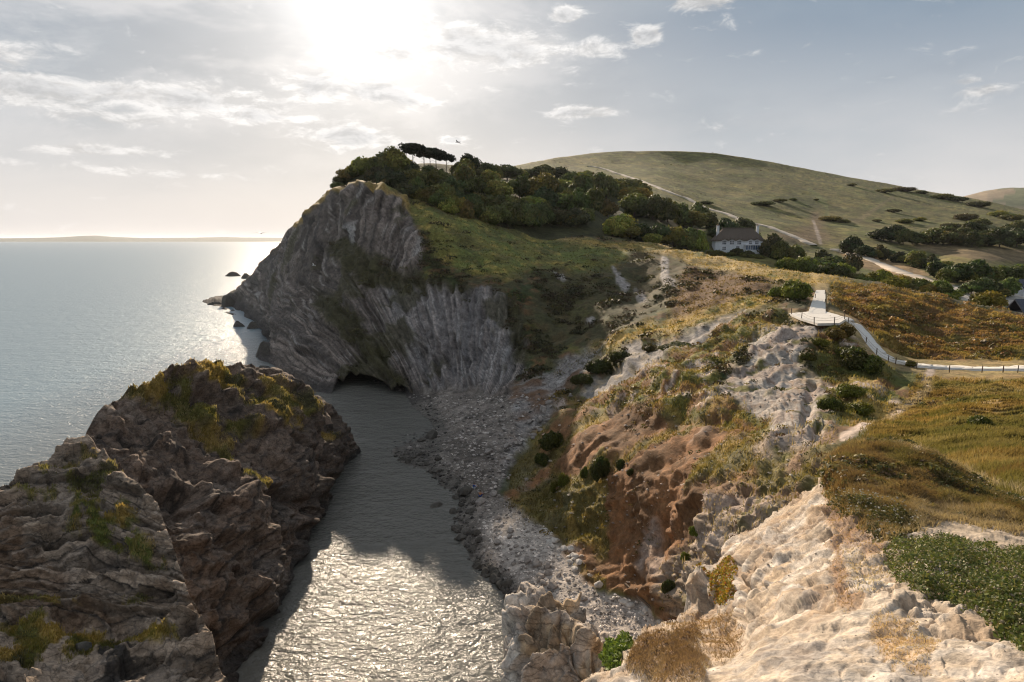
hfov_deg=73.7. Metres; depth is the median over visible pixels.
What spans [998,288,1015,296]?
broadleaf tree
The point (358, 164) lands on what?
broadleaf tree
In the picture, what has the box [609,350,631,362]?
slope bush
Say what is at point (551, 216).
broadleaf tree
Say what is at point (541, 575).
boulder
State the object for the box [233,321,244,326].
sea rock
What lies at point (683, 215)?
broadleaf tree
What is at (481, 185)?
broadleaf tree
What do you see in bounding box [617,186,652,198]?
broadleaf tree
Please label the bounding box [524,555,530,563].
boulder
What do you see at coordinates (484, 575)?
boulder
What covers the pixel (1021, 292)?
white cottage
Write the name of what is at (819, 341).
slope bush
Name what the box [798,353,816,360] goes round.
slope bush
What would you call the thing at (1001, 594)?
leafy bush
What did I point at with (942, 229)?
broadleaf tree
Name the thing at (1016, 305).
slate roofed house
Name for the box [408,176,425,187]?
broadleaf tree
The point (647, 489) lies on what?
slope rubble
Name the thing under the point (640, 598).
timber
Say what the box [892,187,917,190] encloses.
scrub bush
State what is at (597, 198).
broadleaf tree
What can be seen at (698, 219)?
broadleaf tree
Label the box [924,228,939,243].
broadleaf tree
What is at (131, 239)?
distant coast
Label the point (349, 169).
wind cut shrub
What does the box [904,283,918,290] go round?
thicket shrub
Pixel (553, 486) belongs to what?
slope bush
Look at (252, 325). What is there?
sea rock
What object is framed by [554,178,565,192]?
broadleaf tree
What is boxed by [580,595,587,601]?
boulder
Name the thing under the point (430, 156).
umbrella pine
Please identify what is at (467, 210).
broadleaf tree
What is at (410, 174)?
broadleaf tree
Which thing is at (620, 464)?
slope bush
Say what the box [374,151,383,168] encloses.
broadleaf tree
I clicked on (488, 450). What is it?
boulder
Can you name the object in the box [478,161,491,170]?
broadleaf tree
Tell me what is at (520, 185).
broadleaf tree
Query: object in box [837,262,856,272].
thicket shrub
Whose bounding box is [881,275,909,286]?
thicket shrub
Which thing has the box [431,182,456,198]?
broadleaf tree
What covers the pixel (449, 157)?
umbrella pine
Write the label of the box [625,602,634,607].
boulder
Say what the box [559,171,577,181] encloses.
broadleaf tree
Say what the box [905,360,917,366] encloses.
slope bush
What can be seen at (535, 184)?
broadleaf tree
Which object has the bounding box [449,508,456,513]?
boulder
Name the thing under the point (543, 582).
boulder
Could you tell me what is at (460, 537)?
boulder
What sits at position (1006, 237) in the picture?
broadleaf tree
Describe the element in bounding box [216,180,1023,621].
hillside
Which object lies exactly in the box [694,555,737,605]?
yellow spurge
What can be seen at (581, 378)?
slope bush
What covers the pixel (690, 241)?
broadleaf tree
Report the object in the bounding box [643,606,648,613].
boulder
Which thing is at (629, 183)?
broadleaf tree
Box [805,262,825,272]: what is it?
thicket shrub
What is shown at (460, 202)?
broadleaf tree
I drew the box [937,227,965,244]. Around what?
broadleaf tree
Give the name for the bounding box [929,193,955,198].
scrub bush
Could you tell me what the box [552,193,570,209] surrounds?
broadleaf tree
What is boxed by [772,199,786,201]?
scrub bush
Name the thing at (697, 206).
broadleaf tree
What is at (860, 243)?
broadleaf tree
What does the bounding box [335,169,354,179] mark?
wind cut shrub
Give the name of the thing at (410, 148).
umbrella pine
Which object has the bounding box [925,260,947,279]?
broadleaf tree
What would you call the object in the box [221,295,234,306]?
sea rock
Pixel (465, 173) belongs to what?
broadleaf tree
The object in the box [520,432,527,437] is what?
boulder
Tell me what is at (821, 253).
broadleaf tree
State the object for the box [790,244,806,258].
broadleaf tree
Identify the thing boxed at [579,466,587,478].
slope bush
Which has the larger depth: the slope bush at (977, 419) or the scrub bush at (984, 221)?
the scrub bush at (984, 221)
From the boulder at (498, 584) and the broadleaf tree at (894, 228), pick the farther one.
the broadleaf tree at (894, 228)
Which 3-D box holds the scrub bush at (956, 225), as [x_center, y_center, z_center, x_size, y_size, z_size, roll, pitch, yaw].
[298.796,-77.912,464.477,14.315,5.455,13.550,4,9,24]
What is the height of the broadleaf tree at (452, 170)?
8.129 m
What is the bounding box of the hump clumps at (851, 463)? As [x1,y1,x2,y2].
[815,436,1023,543]
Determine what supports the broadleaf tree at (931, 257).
on the hill at (858, 208)
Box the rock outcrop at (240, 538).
[85,359,360,681]
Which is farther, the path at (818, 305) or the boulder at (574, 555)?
the path at (818, 305)
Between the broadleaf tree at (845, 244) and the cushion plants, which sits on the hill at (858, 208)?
the broadleaf tree at (845, 244)
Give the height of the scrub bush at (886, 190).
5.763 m
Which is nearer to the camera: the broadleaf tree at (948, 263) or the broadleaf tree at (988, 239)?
the broadleaf tree at (948, 263)
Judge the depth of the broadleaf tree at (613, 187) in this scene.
378.13 m
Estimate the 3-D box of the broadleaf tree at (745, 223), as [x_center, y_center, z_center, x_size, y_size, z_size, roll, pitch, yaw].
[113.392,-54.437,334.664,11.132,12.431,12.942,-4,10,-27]
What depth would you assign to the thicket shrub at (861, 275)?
231.33 m
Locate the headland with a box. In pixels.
[202,180,528,396]
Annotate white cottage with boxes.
[1016,279,1023,295]
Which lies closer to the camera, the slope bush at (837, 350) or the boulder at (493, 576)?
the boulder at (493, 576)
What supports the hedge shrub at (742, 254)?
on the hill at (858, 208)
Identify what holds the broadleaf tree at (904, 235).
on the hill at (858, 208)
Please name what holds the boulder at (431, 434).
on the beach
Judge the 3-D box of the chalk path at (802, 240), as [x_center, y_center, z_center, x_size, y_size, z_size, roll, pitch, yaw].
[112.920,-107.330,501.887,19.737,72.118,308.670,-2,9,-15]
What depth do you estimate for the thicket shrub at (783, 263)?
247.44 m
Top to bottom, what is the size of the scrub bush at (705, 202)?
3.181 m
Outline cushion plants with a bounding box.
[512,293,848,616]
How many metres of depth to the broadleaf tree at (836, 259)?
255.08 m
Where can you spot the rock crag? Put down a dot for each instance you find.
(547, 637)
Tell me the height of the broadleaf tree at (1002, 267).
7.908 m
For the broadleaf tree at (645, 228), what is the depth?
260.76 m
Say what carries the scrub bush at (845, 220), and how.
on the hill at (858, 208)
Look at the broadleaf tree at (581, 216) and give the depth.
255.27 m
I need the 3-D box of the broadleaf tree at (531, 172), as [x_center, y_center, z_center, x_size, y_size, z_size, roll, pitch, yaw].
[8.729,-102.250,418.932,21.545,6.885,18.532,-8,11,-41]
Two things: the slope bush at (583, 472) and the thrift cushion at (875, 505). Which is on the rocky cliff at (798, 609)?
the thrift cushion at (875, 505)
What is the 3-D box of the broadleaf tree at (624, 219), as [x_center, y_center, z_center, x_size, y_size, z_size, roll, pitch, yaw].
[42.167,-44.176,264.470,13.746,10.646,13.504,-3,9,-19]
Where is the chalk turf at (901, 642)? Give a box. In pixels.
[818,504,941,675]
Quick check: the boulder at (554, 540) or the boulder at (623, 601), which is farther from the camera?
the boulder at (554, 540)
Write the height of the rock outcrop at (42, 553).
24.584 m
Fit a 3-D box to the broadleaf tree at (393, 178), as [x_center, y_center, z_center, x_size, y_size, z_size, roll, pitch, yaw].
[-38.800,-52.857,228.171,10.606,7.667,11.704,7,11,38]
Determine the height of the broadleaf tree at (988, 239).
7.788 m
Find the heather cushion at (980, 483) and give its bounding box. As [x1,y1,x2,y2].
[932,463,1023,504]
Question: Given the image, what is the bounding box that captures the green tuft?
[598,630,633,670]
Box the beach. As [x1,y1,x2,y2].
[310,373,663,639]
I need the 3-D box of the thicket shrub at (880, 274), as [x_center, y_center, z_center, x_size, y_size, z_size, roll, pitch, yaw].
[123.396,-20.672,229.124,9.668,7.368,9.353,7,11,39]
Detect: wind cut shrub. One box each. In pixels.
[329,182,344,187]
[332,176,352,182]
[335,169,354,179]
[345,164,362,175]
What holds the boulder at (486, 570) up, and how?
on the beach
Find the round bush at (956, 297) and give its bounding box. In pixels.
[943,292,961,300]
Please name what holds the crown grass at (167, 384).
on the rock outcrop at (240, 538)
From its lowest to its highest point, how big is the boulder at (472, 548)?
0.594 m
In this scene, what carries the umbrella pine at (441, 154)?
on the hill at (858, 208)
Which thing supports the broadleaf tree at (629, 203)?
on the hill at (858, 208)
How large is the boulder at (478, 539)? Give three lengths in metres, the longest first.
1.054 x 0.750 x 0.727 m
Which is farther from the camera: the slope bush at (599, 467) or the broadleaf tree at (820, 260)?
the broadleaf tree at (820, 260)
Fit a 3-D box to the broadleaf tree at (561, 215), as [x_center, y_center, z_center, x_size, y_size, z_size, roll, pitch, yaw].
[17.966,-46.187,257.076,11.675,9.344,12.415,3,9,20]
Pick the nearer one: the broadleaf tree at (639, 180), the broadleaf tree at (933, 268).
the broadleaf tree at (933, 268)
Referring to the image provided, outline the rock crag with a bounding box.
[500,581,615,681]
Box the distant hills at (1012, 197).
[964,188,1023,209]
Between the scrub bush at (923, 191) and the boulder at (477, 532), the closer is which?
the boulder at (477, 532)
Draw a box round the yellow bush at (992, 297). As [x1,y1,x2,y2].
[968,290,1008,306]
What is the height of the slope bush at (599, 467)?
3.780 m
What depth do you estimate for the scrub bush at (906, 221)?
486.43 m
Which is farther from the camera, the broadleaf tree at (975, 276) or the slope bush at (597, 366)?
the broadleaf tree at (975, 276)
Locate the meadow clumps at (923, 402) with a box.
[861,380,1022,445]
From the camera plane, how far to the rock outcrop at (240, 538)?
69.33 m
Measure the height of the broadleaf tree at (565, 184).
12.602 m
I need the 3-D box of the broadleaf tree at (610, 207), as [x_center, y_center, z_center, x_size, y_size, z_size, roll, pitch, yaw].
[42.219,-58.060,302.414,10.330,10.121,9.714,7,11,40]
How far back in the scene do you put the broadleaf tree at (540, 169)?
416.68 m
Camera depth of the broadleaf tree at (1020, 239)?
390.53 m
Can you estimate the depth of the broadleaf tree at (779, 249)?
269.33 m
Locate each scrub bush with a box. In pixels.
[700,201,713,203]
[749,201,775,205]
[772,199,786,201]
[818,216,842,220]
[838,219,849,222]
[875,188,895,192]
[885,209,901,211]
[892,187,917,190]
[895,219,914,222]
[913,217,927,220]
[916,190,928,193]
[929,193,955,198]
[939,223,961,228]
[946,196,969,200]
[953,213,979,219]
[965,201,992,206]
[966,218,992,224]
[986,210,1009,216]
[998,214,1023,220]
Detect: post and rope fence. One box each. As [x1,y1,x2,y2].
[791,308,844,325]
[848,317,1023,372]
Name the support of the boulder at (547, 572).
on the beach
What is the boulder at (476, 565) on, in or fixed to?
on the beach
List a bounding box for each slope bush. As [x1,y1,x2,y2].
[534,452,548,466]
[538,430,564,450]
[550,481,558,492]
[557,473,569,487]
[570,373,593,385]
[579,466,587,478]
[583,359,613,373]
[589,456,610,481]
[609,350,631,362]
[616,459,624,470]
[626,468,633,476]
[641,343,657,352]
[655,341,692,350]
[660,579,675,597]
[680,552,690,560]
[688,525,697,536]
[767,286,781,296]
[780,279,813,299]
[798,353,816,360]
[813,337,830,346]
[816,397,847,411]
[825,326,847,338]
[834,347,847,355]
[835,382,867,397]
[837,323,856,336]
[839,345,868,369]
[846,401,874,415]
[858,354,884,374]
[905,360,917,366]
[966,414,992,425]
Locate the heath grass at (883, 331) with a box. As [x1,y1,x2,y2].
[828,280,1023,360]
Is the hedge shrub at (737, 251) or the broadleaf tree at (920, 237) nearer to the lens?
the hedge shrub at (737, 251)
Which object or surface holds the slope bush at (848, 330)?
on the hillside
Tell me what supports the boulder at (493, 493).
on the beach
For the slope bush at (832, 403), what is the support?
on the hillside
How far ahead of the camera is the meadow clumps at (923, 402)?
66.90 m
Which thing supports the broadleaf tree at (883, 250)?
on the hill at (858, 208)
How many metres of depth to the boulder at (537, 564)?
69.81 m
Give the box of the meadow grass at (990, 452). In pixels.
[845,372,1023,497]
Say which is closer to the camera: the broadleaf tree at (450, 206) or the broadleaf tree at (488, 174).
the broadleaf tree at (450, 206)
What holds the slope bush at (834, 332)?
on the hillside
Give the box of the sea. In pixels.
[0,242,504,681]
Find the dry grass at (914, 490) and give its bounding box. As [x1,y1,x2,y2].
[820,436,1023,541]
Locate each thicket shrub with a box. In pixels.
[774,257,794,269]
[789,256,817,271]
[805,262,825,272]
[815,262,850,276]
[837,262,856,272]
[847,272,857,278]
[856,273,867,278]
[860,277,877,280]
[866,268,895,281]
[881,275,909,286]
[897,274,911,282]
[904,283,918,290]
[912,278,931,286]
[917,283,936,292]
[931,280,953,292]
[951,289,966,296]
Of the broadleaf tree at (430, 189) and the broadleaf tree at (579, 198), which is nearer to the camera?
the broadleaf tree at (430, 189)
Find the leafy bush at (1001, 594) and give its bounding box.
[882,530,1023,650]
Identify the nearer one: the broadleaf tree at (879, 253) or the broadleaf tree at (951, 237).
the broadleaf tree at (879, 253)
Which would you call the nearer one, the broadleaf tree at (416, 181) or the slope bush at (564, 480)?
the slope bush at (564, 480)
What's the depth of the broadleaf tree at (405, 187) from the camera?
219.76 m
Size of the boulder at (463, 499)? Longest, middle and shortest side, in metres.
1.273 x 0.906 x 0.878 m
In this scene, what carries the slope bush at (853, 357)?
on the hillside
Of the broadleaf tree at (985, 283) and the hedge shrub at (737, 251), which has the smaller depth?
the broadleaf tree at (985, 283)
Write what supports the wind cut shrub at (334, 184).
on the hill at (858, 208)
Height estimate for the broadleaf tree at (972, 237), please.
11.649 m
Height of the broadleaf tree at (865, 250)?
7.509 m
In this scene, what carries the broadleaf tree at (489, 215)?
on the hill at (858, 208)
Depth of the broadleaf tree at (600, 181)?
345.94 m
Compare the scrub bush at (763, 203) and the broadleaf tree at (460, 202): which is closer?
the broadleaf tree at (460, 202)
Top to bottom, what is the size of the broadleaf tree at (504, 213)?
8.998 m
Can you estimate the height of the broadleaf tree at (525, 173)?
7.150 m
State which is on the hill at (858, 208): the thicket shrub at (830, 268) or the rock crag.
the thicket shrub at (830, 268)
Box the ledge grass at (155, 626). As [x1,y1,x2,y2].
[0,442,180,669]
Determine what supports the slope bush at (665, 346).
on the hillside
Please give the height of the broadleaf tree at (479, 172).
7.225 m
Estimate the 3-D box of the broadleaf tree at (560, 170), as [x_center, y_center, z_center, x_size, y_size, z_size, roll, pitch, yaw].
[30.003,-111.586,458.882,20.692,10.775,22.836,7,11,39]
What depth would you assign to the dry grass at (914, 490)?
8.33 m
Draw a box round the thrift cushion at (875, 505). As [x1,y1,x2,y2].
[824,487,931,541]
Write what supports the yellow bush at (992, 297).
on the hill at (858, 208)
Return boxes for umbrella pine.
[397,142,425,161]
[413,147,439,165]
[423,147,441,165]
[432,149,447,167]
[435,153,456,172]
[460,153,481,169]
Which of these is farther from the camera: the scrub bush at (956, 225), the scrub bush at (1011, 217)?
the scrub bush at (1011, 217)
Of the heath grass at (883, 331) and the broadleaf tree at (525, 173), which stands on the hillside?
the heath grass at (883, 331)
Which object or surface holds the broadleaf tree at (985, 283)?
on the hill at (858, 208)
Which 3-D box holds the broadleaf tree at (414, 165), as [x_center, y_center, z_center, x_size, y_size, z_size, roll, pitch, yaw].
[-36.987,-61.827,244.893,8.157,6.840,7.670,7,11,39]
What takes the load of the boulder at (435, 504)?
in the sea
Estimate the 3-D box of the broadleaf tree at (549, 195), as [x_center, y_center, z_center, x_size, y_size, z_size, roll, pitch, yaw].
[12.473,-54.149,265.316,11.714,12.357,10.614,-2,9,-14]
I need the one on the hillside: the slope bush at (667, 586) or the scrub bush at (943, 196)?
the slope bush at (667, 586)
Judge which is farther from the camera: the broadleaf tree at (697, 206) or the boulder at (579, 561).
the broadleaf tree at (697, 206)
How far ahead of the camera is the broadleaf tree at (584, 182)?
322.62 m
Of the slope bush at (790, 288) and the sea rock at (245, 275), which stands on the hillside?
the slope bush at (790, 288)
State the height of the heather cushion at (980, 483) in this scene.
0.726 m
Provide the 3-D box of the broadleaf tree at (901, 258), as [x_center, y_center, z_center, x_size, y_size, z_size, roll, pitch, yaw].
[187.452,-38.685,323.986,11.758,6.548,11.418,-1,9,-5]
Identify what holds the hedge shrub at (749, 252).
on the hill at (858, 208)
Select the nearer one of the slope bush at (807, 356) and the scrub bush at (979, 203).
the slope bush at (807, 356)
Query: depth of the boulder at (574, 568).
68.33 m
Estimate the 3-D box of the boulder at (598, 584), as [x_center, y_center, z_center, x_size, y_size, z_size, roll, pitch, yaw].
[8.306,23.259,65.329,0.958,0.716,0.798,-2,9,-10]
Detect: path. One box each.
[588,166,816,245]
[808,290,825,313]
[831,315,1023,370]
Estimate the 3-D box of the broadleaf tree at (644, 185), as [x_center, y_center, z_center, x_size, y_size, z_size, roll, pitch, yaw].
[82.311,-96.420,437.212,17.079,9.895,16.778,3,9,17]
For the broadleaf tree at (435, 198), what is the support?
on the hill at (858, 208)
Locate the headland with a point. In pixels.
(436, 337)
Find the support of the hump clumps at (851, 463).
on the rocky cliff at (798, 609)
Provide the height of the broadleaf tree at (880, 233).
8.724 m
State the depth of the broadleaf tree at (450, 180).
234.85 m
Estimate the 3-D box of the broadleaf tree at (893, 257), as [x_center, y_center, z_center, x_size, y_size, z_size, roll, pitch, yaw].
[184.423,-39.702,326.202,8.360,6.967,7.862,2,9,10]
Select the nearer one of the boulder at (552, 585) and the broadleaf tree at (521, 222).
the boulder at (552, 585)
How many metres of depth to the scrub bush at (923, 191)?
739.20 m
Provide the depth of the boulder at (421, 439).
118.92 m
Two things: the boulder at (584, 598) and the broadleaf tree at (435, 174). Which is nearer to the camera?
the boulder at (584, 598)
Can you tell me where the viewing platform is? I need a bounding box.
[789,311,845,325]
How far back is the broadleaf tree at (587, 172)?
417.84 m
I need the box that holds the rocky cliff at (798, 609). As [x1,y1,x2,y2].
[581,445,1023,681]
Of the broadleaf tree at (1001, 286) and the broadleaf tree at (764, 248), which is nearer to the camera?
the broadleaf tree at (1001, 286)
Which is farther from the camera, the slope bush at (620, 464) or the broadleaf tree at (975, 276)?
the broadleaf tree at (975, 276)
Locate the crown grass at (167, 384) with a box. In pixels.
[121,357,340,487]
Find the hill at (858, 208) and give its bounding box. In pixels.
[322,151,1023,307]
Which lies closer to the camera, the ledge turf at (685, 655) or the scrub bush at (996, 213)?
the ledge turf at (685, 655)
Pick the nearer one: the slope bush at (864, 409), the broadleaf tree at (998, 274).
the slope bush at (864, 409)
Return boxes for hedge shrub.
[706,250,717,255]
[714,250,722,255]
[725,252,736,255]
[729,248,743,254]
[738,252,749,256]
[744,250,754,254]
[749,254,766,257]
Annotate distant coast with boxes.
[0,236,282,241]
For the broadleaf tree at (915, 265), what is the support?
on the hill at (858, 208)
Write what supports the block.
on the rock outcrop at (42, 553)
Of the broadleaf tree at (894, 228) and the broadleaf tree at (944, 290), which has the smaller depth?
the broadleaf tree at (944, 290)
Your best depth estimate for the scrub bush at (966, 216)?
523.24 m
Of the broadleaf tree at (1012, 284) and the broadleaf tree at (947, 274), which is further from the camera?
the broadleaf tree at (947, 274)
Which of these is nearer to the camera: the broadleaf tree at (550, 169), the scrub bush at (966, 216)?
the broadleaf tree at (550, 169)
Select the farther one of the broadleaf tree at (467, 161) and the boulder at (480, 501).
the broadleaf tree at (467, 161)
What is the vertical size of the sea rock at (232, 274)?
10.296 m
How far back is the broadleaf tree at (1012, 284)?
232.19 m
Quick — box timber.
[624,583,650,608]
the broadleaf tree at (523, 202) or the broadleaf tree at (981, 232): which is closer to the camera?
the broadleaf tree at (523, 202)
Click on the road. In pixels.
(891, 268)
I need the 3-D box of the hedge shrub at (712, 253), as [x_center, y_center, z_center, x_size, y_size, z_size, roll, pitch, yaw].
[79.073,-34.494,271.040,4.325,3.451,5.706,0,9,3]
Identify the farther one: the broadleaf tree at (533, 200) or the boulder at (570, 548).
the broadleaf tree at (533, 200)
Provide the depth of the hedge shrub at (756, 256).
265.74 m
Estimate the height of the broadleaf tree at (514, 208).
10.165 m
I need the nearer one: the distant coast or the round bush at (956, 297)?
the round bush at (956, 297)
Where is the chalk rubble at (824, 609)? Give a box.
[589,505,1019,680]
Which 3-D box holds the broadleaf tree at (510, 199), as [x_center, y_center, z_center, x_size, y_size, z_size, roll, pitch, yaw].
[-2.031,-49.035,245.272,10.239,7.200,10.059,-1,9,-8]
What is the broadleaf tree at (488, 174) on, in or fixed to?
on the hill at (858, 208)
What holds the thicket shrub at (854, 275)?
on the hill at (858, 208)
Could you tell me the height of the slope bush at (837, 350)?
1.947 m
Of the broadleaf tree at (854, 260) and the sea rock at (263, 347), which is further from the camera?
the broadleaf tree at (854, 260)
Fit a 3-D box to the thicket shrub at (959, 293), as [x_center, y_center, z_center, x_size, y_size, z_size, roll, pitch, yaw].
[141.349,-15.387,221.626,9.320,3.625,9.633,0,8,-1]
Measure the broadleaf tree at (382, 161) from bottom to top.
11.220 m
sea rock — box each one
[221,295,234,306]
[225,272,239,275]
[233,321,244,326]
[241,273,249,278]
[247,321,258,328]
[256,341,269,356]
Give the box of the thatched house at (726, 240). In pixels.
[710,224,763,253]
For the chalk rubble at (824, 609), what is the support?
on the rocky cliff at (798, 609)
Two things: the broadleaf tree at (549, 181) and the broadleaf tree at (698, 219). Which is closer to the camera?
the broadleaf tree at (549, 181)
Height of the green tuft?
0.760 m
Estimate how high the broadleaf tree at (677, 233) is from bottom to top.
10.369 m
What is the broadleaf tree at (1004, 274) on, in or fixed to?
on the hill at (858, 208)
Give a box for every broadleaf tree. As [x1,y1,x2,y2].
[351,156,374,174]
[361,165,381,183]
[364,160,373,170]
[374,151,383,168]
[376,171,409,187]
[377,146,402,169]
[384,149,411,170]
[394,181,423,194]
[396,168,429,180]
[404,159,419,169]
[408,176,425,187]
[408,187,429,201]
[414,186,437,201]
[418,168,430,184]
[420,165,448,185]
[427,192,447,206]
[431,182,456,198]
[436,197,459,214]
[437,173,459,188]
[449,161,462,174]
[451,163,477,188]
[452,195,465,207]
[457,199,474,218]
[461,158,476,174]
[465,175,487,193]
[472,200,486,217]
[475,169,485,176]
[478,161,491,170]
[478,206,501,222]
[480,169,500,181]
[482,179,513,195]
[487,204,512,225]
[489,163,502,178]
[500,164,523,179]
[500,202,525,225]
[502,194,519,203]
[504,217,527,225]
[507,175,530,197]
[509,170,529,177]
[514,196,528,205]
[521,195,545,205]
[521,203,536,227]
[523,169,538,177]
[523,177,543,196]
[528,202,548,227]
[531,166,548,176]
[531,171,558,191]
[532,186,560,206]
[539,164,555,175]
[540,200,555,225]
[546,206,573,225]
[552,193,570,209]
[554,166,569,177]
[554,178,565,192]
[558,179,570,188]
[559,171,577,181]
[560,189,571,210]
[561,207,590,226]
[566,173,595,193]
[567,187,590,209]
[577,170,594,175]
[581,207,596,220]
[586,187,604,212]
[590,172,608,195]
[600,198,618,216]
[602,213,638,234]
[602,216,623,236]
[605,173,619,197]
[615,178,642,197]
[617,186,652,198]
[617,193,647,217]
[618,225,641,238]
[619,179,642,182]
[635,223,651,240]
[638,183,652,191]
[639,194,663,219]
[642,233,663,242]
[648,197,675,221]
[651,223,672,242]
[661,224,688,246]
[667,197,683,221]
[673,202,690,225]
[674,210,708,227]
[674,227,700,249]
[686,230,709,251]
[689,201,709,213]
[704,212,718,227]
[707,227,721,236]
[716,217,739,227]
[734,217,755,229]
[756,235,780,257]
[766,233,783,240]
[769,240,792,259]
[778,248,796,259]
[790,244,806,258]
[810,256,829,262]
[814,248,833,258]
[821,255,844,263]
[838,235,861,252]
[842,253,863,270]
[847,241,863,253]
[852,245,876,256]
[865,228,895,240]
[868,249,884,257]
[875,244,890,259]
[883,224,905,241]
[888,251,906,262]
[893,228,913,243]
[896,253,907,262]
[904,250,926,265]
[907,231,928,243]
[910,258,926,267]
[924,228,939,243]
[924,254,940,266]
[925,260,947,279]
[926,260,954,266]
[929,225,955,243]
[934,284,953,293]
[935,268,960,282]
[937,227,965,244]
[941,263,974,282]
[956,282,982,293]
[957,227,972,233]
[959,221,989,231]
[960,230,983,246]
[962,269,979,281]
[964,276,998,292]
[966,259,996,278]
[970,267,1004,280]
[973,279,1003,291]
[979,230,988,234]
[981,234,999,245]
[985,227,1020,246]
[991,266,1005,280]
[996,265,1008,280]
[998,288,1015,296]
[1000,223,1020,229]
[1000,277,1022,296]
[1003,266,1023,278]
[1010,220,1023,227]
[1010,227,1023,246]
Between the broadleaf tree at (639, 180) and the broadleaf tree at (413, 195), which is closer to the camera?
the broadleaf tree at (413, 195)
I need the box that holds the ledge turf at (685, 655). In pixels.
[620,609,743,681]
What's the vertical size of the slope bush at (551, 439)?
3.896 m
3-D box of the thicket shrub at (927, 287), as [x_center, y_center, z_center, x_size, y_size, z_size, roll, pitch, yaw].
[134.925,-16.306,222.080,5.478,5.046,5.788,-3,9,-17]
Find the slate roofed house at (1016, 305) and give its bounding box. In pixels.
[1006,299,1023,313]
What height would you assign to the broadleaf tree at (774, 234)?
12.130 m
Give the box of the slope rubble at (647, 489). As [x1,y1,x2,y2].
[538,324,834,618]
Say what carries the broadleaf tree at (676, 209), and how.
on the hill at (858, 208)
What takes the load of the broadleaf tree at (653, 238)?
on the hill at (858, 208)
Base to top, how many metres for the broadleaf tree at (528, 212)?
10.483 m
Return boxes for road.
[830,249,952,286]
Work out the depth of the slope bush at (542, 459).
97.58 m
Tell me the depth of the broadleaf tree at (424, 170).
233.24 m
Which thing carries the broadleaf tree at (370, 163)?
on the hill at (858, 208)
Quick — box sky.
[0,0,1023,237]
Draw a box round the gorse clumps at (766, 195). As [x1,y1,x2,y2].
[554,152,1010,234]
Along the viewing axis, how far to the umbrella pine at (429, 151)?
245.20 m
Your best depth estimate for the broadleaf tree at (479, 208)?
223.32 m
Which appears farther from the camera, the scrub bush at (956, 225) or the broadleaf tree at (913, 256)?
the scrub bush at (956, 225)
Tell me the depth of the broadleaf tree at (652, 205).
298.62 m
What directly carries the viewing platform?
on the hillside
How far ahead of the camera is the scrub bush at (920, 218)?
507.55 m
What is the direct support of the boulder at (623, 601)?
on the beach
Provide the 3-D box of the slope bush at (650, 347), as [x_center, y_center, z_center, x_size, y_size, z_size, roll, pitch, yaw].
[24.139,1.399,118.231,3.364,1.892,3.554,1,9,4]
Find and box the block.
[75,641,91,651]
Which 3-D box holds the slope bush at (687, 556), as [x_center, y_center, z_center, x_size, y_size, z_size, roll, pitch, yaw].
[13.233,16.488,51.990,0.826,0.992,0.791,3,9,16]
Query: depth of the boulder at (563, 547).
72.64 m
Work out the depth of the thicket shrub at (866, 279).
227.21 m
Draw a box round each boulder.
[417,437,425,441]
[425,430,437,439]
[430,502,442,507]
[434,468,440,472]
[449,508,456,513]
[454,534,465,540]
[459,486,471,496]
[459,497,465,502]
[468,545,476,550]
[471,529,480,535]
[471,562,480,568]
[475,497,486,505]
[475,536,481,542]
[480,572,490,577]
[481,567,489,573]
[484,448,492,453]
[489,573,498,583]
[490,490,496,496]
[494,539,500,544]
[494,577,502,583]
[496,580,502,588]
[501,579,512,587]
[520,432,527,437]
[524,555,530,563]
[533,561,541,567]
[537,573,544,578]
[540,579,547,585]
[543,562,550,568]
[544,569,551,575]
[547,581,557,589]
[551,537,559,542]
[561,545,566,550]
[567,545,574,551]
[571,552,578,558]
[571,566,577,570]
[576,559,582,564]
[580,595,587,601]
[594,581,602,587]
[618,598,628,605]
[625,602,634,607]
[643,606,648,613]
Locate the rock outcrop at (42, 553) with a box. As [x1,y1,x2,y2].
[0,435,227,681]
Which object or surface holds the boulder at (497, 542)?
on the beach
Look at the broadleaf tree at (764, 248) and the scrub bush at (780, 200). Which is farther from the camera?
the scrub bush at (780, 200)
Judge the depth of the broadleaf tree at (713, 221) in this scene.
319.69 m
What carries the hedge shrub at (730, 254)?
on the hill at (858, 208)

